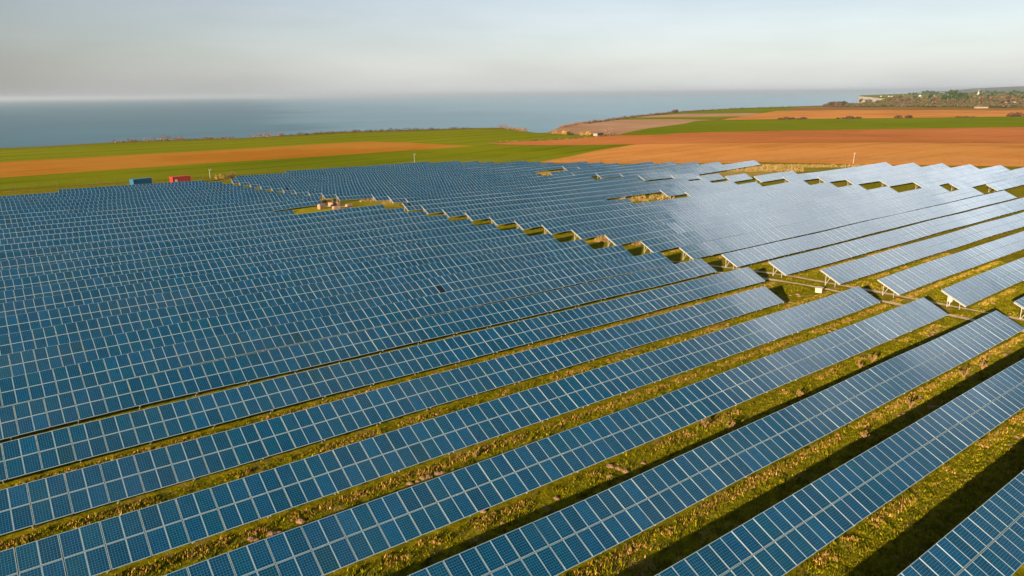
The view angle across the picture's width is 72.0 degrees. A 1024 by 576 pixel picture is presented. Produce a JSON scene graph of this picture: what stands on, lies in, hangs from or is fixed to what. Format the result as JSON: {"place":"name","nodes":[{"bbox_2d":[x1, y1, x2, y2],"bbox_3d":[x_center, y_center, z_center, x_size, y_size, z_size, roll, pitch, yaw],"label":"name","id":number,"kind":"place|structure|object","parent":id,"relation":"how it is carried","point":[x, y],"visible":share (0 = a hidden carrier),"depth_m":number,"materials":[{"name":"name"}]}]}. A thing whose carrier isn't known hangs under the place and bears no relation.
{"place":"outdoors","nodes":[
{"label":"outdoors","id":0,"kind":"place"},
{"bbox_2d":[0,142,467,177],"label":"ploughed field","id":1,"kind":"structure","parent":0,"point":[38,167],"depth_m":350.21,"materials":[{"name":"soil"}]},
{"bbox_2d":[0,130,594,161],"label":"green field","id":2,"kind":"structure","parent":0,"point":[471,137],"depth_m":446.42,"materials":[{"name":"green plant"}]},
{"bbox_2d":[0,144,634,189],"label":"green field","id":3,"kind":"structure","parent":0,"point":[499,153],"depth_m":317.18,"materials":[{"name":"green plant"}]},
{"bbox_2d":[283,200,401,214],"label":"clearing grass","id":4,"kind":"structure","parent":0,"point":[313,208],"depth_m":175.45,"materials":[{"name":"green plant"}]},
{"bbox_2d":[0,91,944,147],"bbox_3d":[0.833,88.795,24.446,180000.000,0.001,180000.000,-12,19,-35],"label":"sea","id":5,"kind":"structure","parent":0,"point":[38,122],"depth_m":3999.19,"materials":[{"name":"liquid"}]},
{"bbox_2d":[0,92,1023,575],"bbox_3d":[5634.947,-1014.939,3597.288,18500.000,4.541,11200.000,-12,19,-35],"label":"ground","id":6,"kind":"structure","parent":0,"point":[540,498],"depth_m":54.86,"materials":[{"name":"green plant"}]},
{"bbox_2d":[0,181,222,200],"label":"solar panel row","id":7,"kind":"object","parent":6,"relation":"on","point":[97,190],"visible":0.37,"depth_m":207.81,"materials":[{"name":"blue glass"}]},
{"bbox_2d":[0,183,233,202],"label":"solar panel row","id":8,"kind":"object","parent":6,"relation":"on","point":[112,192],"visible":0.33,"depth_m":202.44,"materials":[{"name":"blue glass"}]},
{"bbox_2d":[0,185,243,204],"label":"solar panel row","id":9,"kind":"object","parent":6,"relation":"on","point":[114,194],"visible":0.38,"depth_m":196.25,"materials":[{"name":"blue glass"}]},
{"bbox_2d":[0,187,254,210],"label":"solar panel row","id":10,"kind":"object","parent":6,"relation":"on","point":[114,197],"visible":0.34,"depth_m":190.04,"materials":[{"name":"blue glass"}]},
{"bbox_2d":[58,180,204,193],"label":"solar panel row","id":11,"kind":"object","parent":6,"relation":"on","point":[124,186],"visible":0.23,"depth_m":217.45,"materials":[{"name":"blue glass"}]},
{"bbox_2d":[0,189,265,212],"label":"solar panel row","id":12,"kind":"object","parent":6,"relation":"on","point":[7,209],"visible":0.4,"depth_m":184.01,"materials":[{"name":"blue glass"}]},
{"bbox_2d":[0,208,272,242],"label":"solar panel row","id":13,"kind":"object","parent":6,"relation":"on","point":[127,224],"visible":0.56,"depth_m":145.88,"materials":[{"name":"blue glass"}]},
{"bbox_2d":[0,191,277,217],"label":"solar panel row","id":14,"kind":"object","parent":6,"relation":"on","point":[25,211],"visible":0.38,"depth_m":177.51,"materials":[{"name":"blue glass"}]},
{"bbox_2d":[129,177,151,184],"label":"shipping container","id":15,"kind":"object","parent":6,"relation":"on","point":[147,180],"visible":0.66,"depth_m":231.31,"materials":[{"name":"blue metal"}]},
{"bbox_2d":[0,192,290,220],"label":"solar panel row","id":16,"kind":"object","parent":6,"relation":"on","point":[40,214],"visible":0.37,"depth_m":171.62,"materials":[{"name":"blue glass"}]},
{"bbox_2d":[0,210,294,248],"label":"solar panel row","id":17,"kind":"object","parent":6,"relation":"on","point":[208,222],"visible":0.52,"depth_m":140.29,"materials":[{"name":"blue glass"}]},
{"bbox_2d":[0,193,304,228],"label":"solar panel row","id":18,"kind":"object","parent":6,"relation":"on","point":[87,214],"visible":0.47,"depth_m":166.27,"materials":[{"name":"blue glass"}]},
{"bbox_2d":[0,197,321,234],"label":"solar panel row","id":19,"kind":"object","parent":6,"relation":"on","point":[297,203],"visible":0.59,"depth_m":157.01,"materials":[{"name":"blue glass"}]},
{"bbox_2d":[0,205,386,255],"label":"solar panel row","id":20,"kind":"object","parent":6,"relation":"on","point":[77,241],"visible":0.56,"depth_m":137.24,"materials":[{"name":"blue glass"}]},
{"bbox_2d":[0,208,405,261],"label":"solar panel row","id":21,"kind":"object","parent":6,"relation":"on","point":[140,241],"visible":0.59,"depth_m":131.45,"materials":[{"name":"blue glass"}]},
{"bbox_2d":[0,211,427,271],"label":"solar panel row","id":22,"kind":"object","parent":6,"relation":"on","point":[43,260],"visible":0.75,"depth_m":125.35,"materials":[{"name":"blue glass"}]},
{"bbox_2d":[0,215,449,283],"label":"solar panel row","id":23,"kind":"object","parent":6,"relation":"on","point":[21,273],"visible":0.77,"depth_m":119.34,"materials":[{"name":"blue glass"}]},
{"bbox_2d":[0,219,474,293],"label":"solar panel row","id":24,"kind":"object","parent":6,"relation":"on","point":[77,275],"visible":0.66,"depth_m":113.43,"materials":[{"name":"blue glass"}]},
{"bbox_2d":[0,224,499,304],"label":"solar panel row","id":25,"kind":"object","parent":6,"relation":"on","point":[23,294],"visible":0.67,"depth_m":107.34,"materials":[{"name":"blue glass"}]},
{"bbox_2d":[0,228,527,316],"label":"solar panel row","id":26,"kind":"object","parent":6,"relation":"on","point":[95,296],"visible":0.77,"depth_m":101.15,"materials":[{"name":"blue glass"}]},
{"bbox_2d":[0,233,558,334],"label":"solar panel row","id":27,"kind":"object","parent":6,"relation":"on","point":[164,300],"visible":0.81,"depth_m":94.73,"materials":[{"name":"blue glass"}]},
{"bbox_2d":[0,239,593,355],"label":"solar panel row","id":28,"kind":"object","parent":6,"relation":"on","point":[128,322],"visible":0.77,"depth_m":88.44,"materials":[{"name":"blue glass"}]},
{"bbox_2d":[0,245,633,378],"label":"solar panel row","id":29,"kind":"object","parent":6,"relation":"on","point":[246,320],"visible":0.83,"depth_m":82.30,"materials":[{"name":"blue glass"}]},
{"bbox_2d":[0,252,673,406],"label":"solar panel row","id":30,"kind":"object","parent":6,"relation":"on","point":[252,341],"visible":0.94,"depth_m":75.50,"materials":[{"name":"blue glass"}]},
{"bbox_2d":[235,161,460,177],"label":"solar panel row","id":31,"kind":"object","parent":6,"relation":"on","point":[277,174],"visible":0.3,"depth_m":266.63,"materials":[{"name":"blue glass"}]},
{"bbox_2d":[231,161,478,184],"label":"solar panel row","id":32,"kind":"object","parent":6,"relation":"on","point":[234,180],"visible":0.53,"depth_m":258.91,"materials":[{"name":"blue glass"}]},
{"bbox_2d":[285,162,428,172],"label":"solar panel row","id":33,"kind":"object","parent":6,"relation":"on","point":[330,169],"visible":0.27,"depth_m":276.66,"materials":[{"name":"blue glass"}]},
{"bbox_2d":[0,259,716,440],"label":"solar panel row","id":34,"kind":"object","parent":6,"relation":"on","point":[481,316],"visible":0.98,"depth_m":69.02,"materials":[{"name":"blue glass"}]},
{"bbox_2d":[238,162,493,185],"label":"solar panel row","id":35,"kind":"object","parent":6,"relation":"on","point":[243,182],"visible":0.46,"depth_m":253.08,"materials":[{"name":"blue glass"}]},
{"bbox_2d":[0,267,764,483],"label":"solar panel row","id":36,"kind":"object","parent":6,"relation":"on","point":[323,380],"visible":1,"depth_m":62.31,"materials":[{"name":"blue glass"}]},
{"bbox_2d":[249,161,526,186],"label":"solar panel row","id":37,"kind":"object","parent":6,"relation":"on","point":[254,184],"visible":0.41,"depth_m":250.04,"materials":[{"name":"blue glass"}]},
{"bbox_2d":[0,286,783,534],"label":"solar panel row","id":38,"kind":"object","parent":6,"relation":"on","point":[187,469],"visible":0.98,"depth_m":55.04,"materials":[{"name":"blue glass"}]},
{"bbox_2d":[259,162,540,189],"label":"solar panel row","id":39,"kind":"object","parent":6,"relation":"on","point":[265,186],"visible":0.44,"depth_m":244.95,"materials":[{"name":"blue glass"}]},
{"bbox_2d":[341,126,472,131],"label":"hedge","id":40,"kind":"object","parent":6,"relation":"on","point":[357,130],"visible":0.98,"depth_m":586.53,"materials":[{"name":"green plant"}]},
{"bbox_2d":[294,170,528,194],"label":"solar panel row","id":41,"kind":"object","parent":6,"relation":"on","point":[303,191],"visible":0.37,"depth_m":223.72,"materials":[{"name":"blue glass"}]},
{"bbox_2d":[270,162,553,190],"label":"solar panel row","id":42,"kind":"object","parent":6,"relation":"on","point":[277,188],"visible":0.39,"depth_m":239.34,"materials":[{"name":"blue glass"}]},
{"bbox_2d":[308,172,534,196],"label":"solar panel row","id":43,"kind":"object","parent":6,"relation":"on","point":[318,193],"visible":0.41,"depth_m":218.59,"materials":[{"name":"blue glass"}]},
{"bbox_2d":[321,174,541,198],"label":"solar panel row","id":44,"kind":"object","parent":6,"relation":"on","point":[327,195],"visible":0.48,"depth_m":211.03,"materials":[{"name":"blue glass"}]},
{"bbox_2d":[282,161,587,192],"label":"solar panel row","id":45,"kind":"object","parent":6,"relation":"on","point":[529,169],"visible":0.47,"depth_m":240.26,"materials":[{"name":"blue glass"}]},
{"bbox_2d":[0,286,879,575],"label":"solar panel row","id":46,"kind":"object","parent":6,"relation":"on","point":[238,506],"visible":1,"depth_m":49.38,"materials":[{"name":"blue glass"}]},
{"bbox_2d":[335,173,573,199],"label":"solar panel row","id":47,"kind":"object","parent":6,"relation":"on","point":[356,195],"visible":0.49,"depth_m":204.72,"materials":[{"name":"blue glass"}]},
{"bbox_2d":[371,174,590,201],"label":"solar panel row","id":48,"kind":"object","parent":6,"relation":"on","point":[380,196],"visible":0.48,"depth_m":203.87,"materials":[{"name":"blue glass"}]},
{"bbox_2d":[388,177,594,203],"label":"solar panel row","id":49,"kind":"object","parent":6,"relation":"on","point":[396,198],"visible":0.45,"depth_m":196.79,"materials":[{"name":"blue glass"}]},
{"bbox_2d":[2,154,1023,190],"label":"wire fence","id":50,"kind":"object","parent":6,"relation":"on","point":[534,160],"visible":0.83,"depth_m":273.98,"materials":[{"name":"grey metal"}]},
{"bbox_2d":[405,175,637,204],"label":"solar panel row","id":51,"kind":"object","parent":6,"relation":"on","point":[416,199],"visible":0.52,"depth_m":195.49,"materials":[{"name":"blue glass"}]},
{"bbox_2d":[402,178,644,212],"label":"solar panel row","id":52,"kind":"object","parent":6,"relation":"on","point":[417,205],"visible":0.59,"depth_m":184.57,"materials":[{"name":"blue glass"}]},
{"bbox_2d":[465,196,607,220],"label":"solar panel row","id":53,"kind":"object","parent":6,"relation":"on","point":[479,214],"visible":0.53,"depth_m":158.93,"materials":[{"name":"blue glass"}]},
{"bbox_2d":[421,177,688,213],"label":"solar panel row","id":54,"kind":"object","parent":6,"relation":"on","point":[434,208],"visible":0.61,"depth_m":181.16,"materials":[{"name":"blue glass"}]},
{"bbox_2d":[163,297,948,575],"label":"solar panel row","id":55,"kind":"object","parent":6,"relation":"on","point":[339,554],"visible":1,"depth_m":48.39,"materials":[{"name":"blue glass"}]},
{"bbox_2d":[489,198,633,225],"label":"solar panel row","id":56,"kind":"object","parent":6,"relation":"on","point":[500,219],"visible":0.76,"depth_m":153.80,"materials":[{"name":"blue glass"}]},
{"bbox_2d":[442,179,711,217],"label":"solar panel row","id":57,"kind":"object","parent":6,"relation":"on","point":[453,211],"visible":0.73,"depth_m":178.50,"materials":[{"name":"blue glass"}]},
{"bbox_2d":[320,163,868,244],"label":"dry grass","id":58,"kind":"structure","parent":6,"relation":"on","point":[781,167],"depth_m":241.82,"materials":[{"name":"beige plant"}]},
{"bbox_2d":[550,162,653,174],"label":"solar panel row","id":59,"kind":"object","parent":6,"relation":"on","point":[600,168],"visible":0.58,"depth_m":253.55,"materials":[{"name":"blue glass"}]},
{"bbox_2d":[572,162,675,175],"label":"solar panel row","id":60,"kind":"object","parent":6,"relation":"on","point":[592,173],"visible":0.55,"depth_m":248.53,"materials":[{"name":"blue glass"}]},
{"bbox_2d":[584,111,676,123],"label":"hedge","id":61,"kind":"object","parent":6,"relation":"on","point":[611,119],"visible":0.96,"depth_m":812.20,"materials":[{"name":"green plant"}]},
{"bbox_2d":[596,162,699,179],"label":"solar panel row","id":62,"kind":"object","parent":6,"relation":"on","point":[608,174],"visible":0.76,"depth_m":243.64,"materials":[{"name":"blue glass"}]},
{"bbox_2d":[514,180,808,229],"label":"solar panel row","id":63,"kind":"object","parent":6,"relation":"on","point":[528,223],"visible":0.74,"depth_m":160.74,"materials":[{"name":"blue glass"}]},
{"bbox_2d":[620,162,722,177],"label":"solar panel row","id":64,"kind":"object","parent":6,"relation":"on","point":[636,174],"visible":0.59,"depth_m":242.79,"materials":[{"name":"blue glass"}]},
{"bbox_2d":[541,182,837,234],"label":"solar panel row","id":65,"kind":"object","parent":6,"relation":"on","point":[551,228],"visible":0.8,"depth_m":155.06,"materials":[{"name":"blue glass"}]},
{"bbox_2d":[660,180,736,195],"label":"solar panel row","id":66,"kind":"object","parent":6,"relation":"on","point":[674,191],"visible":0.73,"depth_m":192.91,"materials":[{"name":"blue glass"}]},
{"bbox_2d":[638,160,760,179],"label":"solar panel row","id":67,"kind":"object","parent":6,"relation":"on","point":[698,171],"visible":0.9,"depth_m":240.30,"materials":[{"name":"blue glass"}]},
{"bbox_2d":[409,310,1023,575],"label":"solar panel row","id":68,"kind":"object","parent":6,"relation":"on","point":[572,551],"visible":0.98,"depth_m":47.94,"materials":[{"name":"blue glass"}]},
{"bbox_2d":[571,184,865,239],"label":"solar panel row","id":69,"kind":"object","parent":6,"relation":"on","point":[590,231],"visible":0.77,"depth_m":149.21,"materials":[{"name":"blue glass"}]},
{"bbox_2d":[685,182,762,196],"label":"solar panel row","id":70,"kind":"object","parent":6,"relation":"on","point":[724,189],"visible":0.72,"depth_m":189.10,"materials":[{"name":"blue glass"}]},
{"bbox_2d":[725,173,752,181],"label":"solar panel row","id":71,"kind":"object","parent":6,"relation":"on","point":[738,177],"visible":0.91,"depth_m":215.84,"materials":[{"name":"blue glass"}]},
{"bbox_2d":[605,186,898,245],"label":"solar panel row","id":72,"kind":"object","parent":6,"relation":"on","point":[630,236],"visible":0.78,"depth_m":144.03,"materials":[{"name":"blue glass"}]},
{"bbox_2d":[754,171,796,181],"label":"solar panel row","id":73,"kind":"object","parent":6,"relation":"on","point":[770,177],"visible":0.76,"depth_m":213.82,"materials":[{"name":"blue glass"}]},
{"bbox_2d":[699,165,863,177],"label":"dry grass verge","id":74,"kind":"structure","parent":6,"relation":"on","point":[752,174],"depth_m":242.29,"materials":[{"name":"plant"}]},
{"bbox_2d":[640,185,949,252],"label":"solar panel row","id":75,"kind":"object","parent":6,"relation":"on","point":[671,242],"visible":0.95,"depth_m":140.30,"materials":[{"name":"blue glass"}]},
{"bbox_2d":[679,187,983,259],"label":"solar panel row","id":76,"kind":"object","parent":6,"relation":"on","point":[726,245],"visible":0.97,"depth_m":134.94,"materials":[{"name":"blue glass"}]},
{"bbox_2d":[783,162,891,181],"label":"solar panel row","id":77,"kind":"object","parent":6,"relation":"on","point":[804,176],"visible":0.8,"depth_m":220.56,"materials":[{"name":"blue glass"}]},
{"bbox_2d":[655,359,1023,575],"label":"solar panel row","id":78,"kind":"object","parent":6,"relation":"on","point":[801,543],"visible":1,"depth_m":45.33,"materials":[{"name":"blue glass"}]},
{"bbox_2d":[817,163,919,182],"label":"solar panel row","id":79,"kind":"object","parent":6,"relation":"on","point":[834,177],"visible":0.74,"depth_m":217.42,"materials":[{"name":"blue glass"}]},
{"bbox_2d":[722,190,1016,269],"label":"solar panel row","id":80,"kind":"object","parent":6,"relation":"on","point":[743,257],"visible":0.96,"depth_m":129.01,"materials":[{"name":"blue glass"}]},
{"bbox_2d":[768,197,1023,277],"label":"solar panel row","id":81,"kind":"object","parent":6,"relation":"on","point":[785,266],"visible":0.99,"depth_m":121.56,"materials":[{"name":"blue glass"}]},
{"bbox_2d":[845,163,949,185],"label":"solar panel row","id":82,"kind":"object","parent":6,"relation":"on","point":[878,177],"visible":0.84,"depth_m":212.81,"materials":[{"name":"blue glass"}]},
{"bbox_2d":[821,212,1023,284],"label":"solar panel row","id":83,"kind":"object","parent":6,"relation":"on","point":[891,258],"visible":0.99,"depth_m":112.51,"materials":[{"name":"blue glass"}]},
{"bbox_2d":[824,99,1023,106],"bbox_3d":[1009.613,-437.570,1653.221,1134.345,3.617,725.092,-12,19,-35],"label":"scrub","id":84,"kind":"object","parent":6,"relation":"on","point":[920,103],"visible":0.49,"depth_m":1325.86,"materials":[{"name":"green plant"}]},
{"bbox_2d":[879,164,977,186],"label":"solar panel row","id":85,"kind":"object","parent":6,"relation":"on","point":[897,181],"visible":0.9,"depth_m":209.17,"materials":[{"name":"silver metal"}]},
{"bbox_2d":[877,231,1023,297],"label":"solar panel row","id":86,"kind":"object","parent":6,"relation":"on","point":[1001,247],"visible":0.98,"depth_m":102.91,"materials":[{"name":"blue glass"}]},
{"bbox_2d":[898,470,1023,575],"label":"solar panel row","id":87,"kind":"object","parent":6,"relation":"on","point":[970,538],"visible":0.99,"depth_m":39.96,"materials":[{"name":"blue glass"}]},
{"bbox_2d":[913,165,1009,188],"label":"solar panel row","id":88,"kind":"object","parent":6,"relation":"on","point":[941,180],"visible":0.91,"depth_m":205.41,"materials":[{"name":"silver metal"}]},
{"bbox_2d":[941,257,1023,308],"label":"solar panel row","id":89,"kind":"object","parent":6,"relation":"on","point":[972,295],"visible":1,"depth_m":92.52,"materials":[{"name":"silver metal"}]},
{"bbox_2d":[949,167,1023,190],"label":"solar panel row","id":90,"kind":"object","parent":6,"relation":"on","point":[980,180],"visible":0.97,"depth_m":198.93,"materials":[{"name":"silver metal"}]},
{"bbox_2d":[987,176,1023,191],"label":"solar panel row","id":91,"kind":"object","parent":6,"relation":"on","point":[1006,184],"visible":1,"depth_m":188.73,"materials":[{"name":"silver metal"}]},
{"bbox_2d":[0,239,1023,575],"bbox_3d":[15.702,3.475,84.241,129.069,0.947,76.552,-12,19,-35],"label":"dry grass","id":92,"kind":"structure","parent":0,"point":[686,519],"depth_m":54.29,"materials":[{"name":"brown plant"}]},
{"bbox_2d":[0,0,1023,99],"label":"sky","id":93,"kind":"structure","parent":0,"point":[50,49],"materials":[{"name":"grey"}]},
{"bbox_2d":[548,119,701,134],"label":"bare slope","id":94,"kind":"structure","parent":0,"point":[619,127],"depth_m":630.06,"materials":[{"name":"brown soil"}]},
{"bbox_2d":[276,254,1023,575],"bbox_3d":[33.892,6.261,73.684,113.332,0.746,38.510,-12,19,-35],"label":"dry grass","id":95,"kind":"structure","parent":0,"point":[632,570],"depth_m":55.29,"materials":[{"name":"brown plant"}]},
{"bbox_2d":[325,204,1023,320],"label":"track","id":96,"kind":"structure","parent":0,"point":[876,291],"depth_m":95.21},
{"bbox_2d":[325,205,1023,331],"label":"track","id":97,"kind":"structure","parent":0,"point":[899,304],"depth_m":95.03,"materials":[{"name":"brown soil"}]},
{"bbox_2d":[620,116,740,119],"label":"green field","id":98,"kind":"structure","parent":0,"point":[720,117],"depth_m":814.09,"materials":[{"name":"green plant"}]},
{"bbox_2d":[630,113,757,117],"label":"ploughed field","id":99,"kind":"structure","parent":0,"point":[708,115],"depth_m":906.00,"materials":[{"name":"brown soil"}]},
{"bbox_2d":[661,107,794,114],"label":"green field","id":100,"kind":"structure","parent":0,"point":[757,110],"depth_m":1084.19,"materials":[{"name":"green plant"}]},
{"bbox_2d":[490,127,1023,144],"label":"ploughed field","id":101,"kind":"structure","parent":0,"point":[993,135],"depth_m":428.31,"materials":[{"name":"orange soil"}]},
{"bbox_2d":[542,142,1023,166],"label":"ploughed field","id":102,"kind":"structure","parent":0,"point":[976,153],"depth_m":305.60,"materials":[{"name":"orange soil"}]},
{"bbox_2d":[621,117,1023,134],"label":"green field","id":103,"kind":"structure","parent":0,"point":[808,124],"depth_m":616.29,"materials":[{"name":"green plant"}]},
{"bbox_2d":[722,110,1023,119],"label":"ploughed field","id":104,"kind":"structure","parent":0,"point":[821,114],"depth_m":885.12,"materials":[{"name":"orange soil"}]},
{"bbox_2d":[781,106,1023,110],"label":"stubble field","id":105,"kind":"structure","parent":0,"point":[873,108],"depth_m":1139.91,"materials":[{"name":"brown soil"}]},
{"bbox_2d":[929,86,1023,91],"bbox_3d":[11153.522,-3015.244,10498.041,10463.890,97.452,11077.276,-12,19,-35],"label":"hills","id":106,"kind":"structure","parent":0,"point":[1008,89],"depth_m":9532.71,"materials":[{"name":"green plant"}]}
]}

